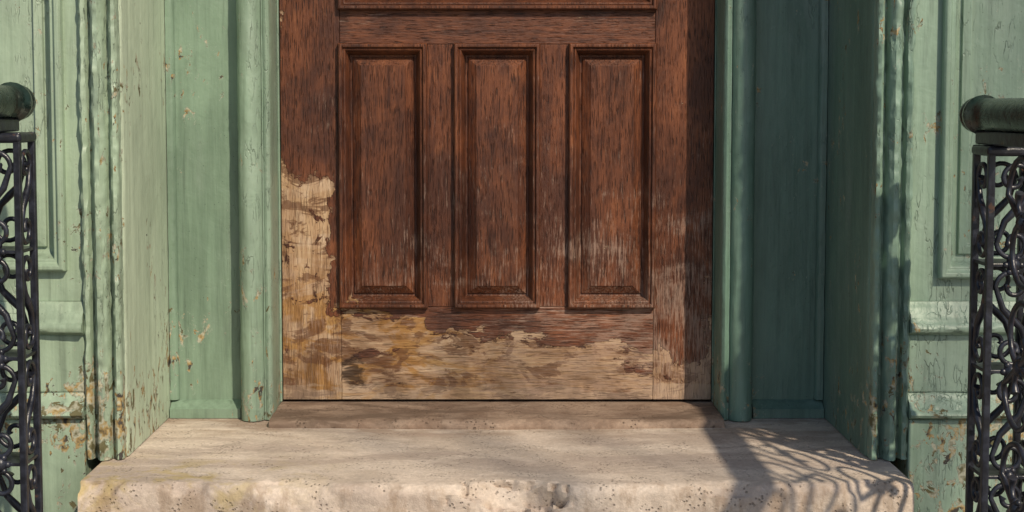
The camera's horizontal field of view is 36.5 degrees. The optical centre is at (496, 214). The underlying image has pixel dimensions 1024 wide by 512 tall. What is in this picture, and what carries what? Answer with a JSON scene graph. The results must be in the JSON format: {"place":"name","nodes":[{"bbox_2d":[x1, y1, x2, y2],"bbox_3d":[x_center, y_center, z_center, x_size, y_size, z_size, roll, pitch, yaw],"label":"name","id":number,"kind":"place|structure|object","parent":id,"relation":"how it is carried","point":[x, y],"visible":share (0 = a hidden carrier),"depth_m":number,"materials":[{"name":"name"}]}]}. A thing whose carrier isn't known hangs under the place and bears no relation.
{"place":"outdoors","nodes":[
{"label":"outdoors","id":0,"kind":"place"},
{"bbox_3d":[0.000,1.163,2.211,2.000,0.978,2.350,0,4,0],"label":"stoop","id":1,"kind":"object","parent":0,"visible":0},
{"bbox_2d":[0,82,42,511],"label":"iron railing","id":2,"kind":"object","parent":1,"relation":"on","point":[17,102],"visible":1,"depth_m":2.63,"materials":[{"name":"metal"}]},
{"bbox_2d":[78,417,913,511],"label":"stone step","id":3,"kind":"object","parent":1,"relation":"on","point":[169,464],"visible":0.83,"depth_m":2.87,"materials":[{"name":"beige stone"}]},
{"bbox_2d":[236,0,280,421],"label":"jamb","id":4,"kind":"object","parent":3,"relation":"on","point":[257,113],"visible":0.97,"depth_m":3.29,"materials":[{"name":"green paint"}]},
{"bbox_2d":[269,399,724,429],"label":"sill slab","id":5,"kind":"structure","parent":3,"relation":"on","point":[498,414],"depth_m":3.31,"materials":[{"name":"stone"}]},
{"bbox_2d":[279,0,341,398],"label":"stile","id":6,"kind":"object","parent":5,"relation":"on","point":[311,309],"visible":0.8,"depth_m":3.41,"materials":[{"name":"brown wood"}]},
{"bbox_2d":[170,0,823,418],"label":"door frame","id":7,"kind":"object","parent":5,"relation":"on","point":[208,190],"visible":0.92,"depth_m":3.34,"materials":[{"name":"green wood"}]},
{"bbox_2d":[165,0,179,399],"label":"corner bead","id":8,"kind":"object","parent":7,"relation":"attached to","point":[172,197],"visible":1,"depth_m":3.32,"materials":[{"name":"green paint"}]},
{"bbox_2d":[277,0,283,401],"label":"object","id":9,"kind":"object","parent":7,"relation":"attached to","point":[279,202],"visible":1,"depth_m":3.41,"materials":[{"name":"green paint"}]},
{"bbox_2d":[339,10,654,43],"bbox_3d":[0.002,-0.414,3.402,0.687,0.082,0.044,0,4,0],"label":"rail","id":10,"kind":"object","parent":7,"relation":"attached to","point":[497,26],"visible":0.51,"depth_m":3.38,"materials":[{"name":"brown wood"}]},
{"bbox_2d":[337,0,656,9],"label":"panel","id":11,"kind":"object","parent":7,"relation":"attached to","point":[496,4],"depth_m":3.36,"materials":[{"name":"brown wood"}]},
{"bbox_2d":[710,0,716,401],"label":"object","id":12,"kind":"object","parent":7,"relation":"attached to","point":[714,130],"visible":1,"depth_m":3.41,"materials":[{"name":"green paint"}]},
{"bbox_2d":[813,0,827,399],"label":"corner bead","id":13,"kind":"object","parent":7,"relation":"attached to","point":[821,190],"visible":1,"depth_m":3.32,"materials":[{"name":"green paint"}]},
{"bbox_2d":[341,307,652,398],"bbox_3d":[0.002,0.304,3.452,0.687,0.206,0.044,0,4,0],"label":"bottom rail","id":14,"kind":"object","parent":5,"relation":"on","point":[497,353],"visible":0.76,"depth_m":3.43,"materials":[{"name":"brown wood"}]},
{"bbox_2d":[338,43,427,307],"bbox_3d":[-0.248,-0.085,3.402,0.194,0.580,0.034,0,4,0],"label":"panel","id":15,"kind":"object","parent":14,"relation":"on","point":[383,168],"visible":1,"depth_m":3.40,"materials":[{"name":"brown wood"}]},
{"bbox_2d":[427,44,453,306],"bbox_3d":[-0.122,-0.086,3.425,0.063,0.574,0.045,0,4,0],"label":"muntin","id":16,"kind":"object","parent":14,"relation":"on","point":[440,87],"visible":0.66,"depth_m":3.40,"materials":[{"name":"brown wood"}]},
{"bbox_2d":[454,43,539,307],"bbox_3d":[0.001,-0.085,3.402,0.188,0.580,0.034,0,4,0],"label":"panel","id":17,"kind":"object","parent":14,"relation":"on","point":[496,175],"visible":1,"depth_m":3.40,"materials":[{"name":"brown wood"}]},
{"bbox_2d":[540,44,568,306],"bbox_3d":[0.126,-0.086,3.425,0.067,0.574,0.045,0,4,0],"label":"muntin","id":18,"kind":"object","parent":14,"relation":"on","point":[554,91],"visible":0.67,"depth_m":3.40,"materials":[{"name":"brown wood"}]},
{"bbox_2d":[568,43,656,307],"bbox_3d":[0.253,-0.085,3.402,0.191,0.580,0.034,0,4,0],"label":"panel","id":19,"kind":"object","parent":14,"relation":"on","point":[612,126],"visible":1,"depth_m":3.40,"materials":[{"name":"brown wood"}]},
{"bbox_2d":[653,0,714,398],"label":"stile","id":20,"kind":"object","parent":5,"relation":"on","point":[682,309],"visible":0.8,"depth_m":3.41,"materials":[{"name":"brown wood"}]},
{"bbox_2d":[712,0,756,421],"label":"jamb","id":21,"kind":"object","parent":3,"relation":"on","point":[736,36],"visible":0.95,"depth_m":3.29,"materials":[{"name":"green paint"}]},
{"bbox_2d":[959,95,1023,511],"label":"iron railing","id":22,"kind":"object","parent":1,"relation":"on","point":[995,125],"visible":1,"depth_m":2.61,"materials":[{"name":"metal"}]},
{"label":"ground","id":23,"kind":"structure","parent":0,"visible":0},
{"bbox_3d":[-3.651,-2.479,3.235,4.698,8.200,0.600,0,4,0],"label":"wall","id":24,"kind":"object","parent":23,"relation":"on","visible":0},
{"bbox_2d":[0,0,171,511],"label":"pilaster","id":25,"kind":"object","parent":24,"relation":"attached to","point":[90,75],"visible":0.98,"depth_m":2.94,"materials":[{"name":"green paint"}]},
{"bbox_3d":[3.651,-2.479,3.235,4.698,8.200,0.600,0,4,0],"label":"wall","id":26,"kind":"object","parent":23,"relation":"on","visible":0},
{"bbox_2d":[822,0,1023,511],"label":"pilaster","id":27,"kind":"object","parent":26,"relation":"attached to","point":[907,79],"visible":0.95,"depth_m":2.94,"materials":[{"name":"green paint"}]}
]}

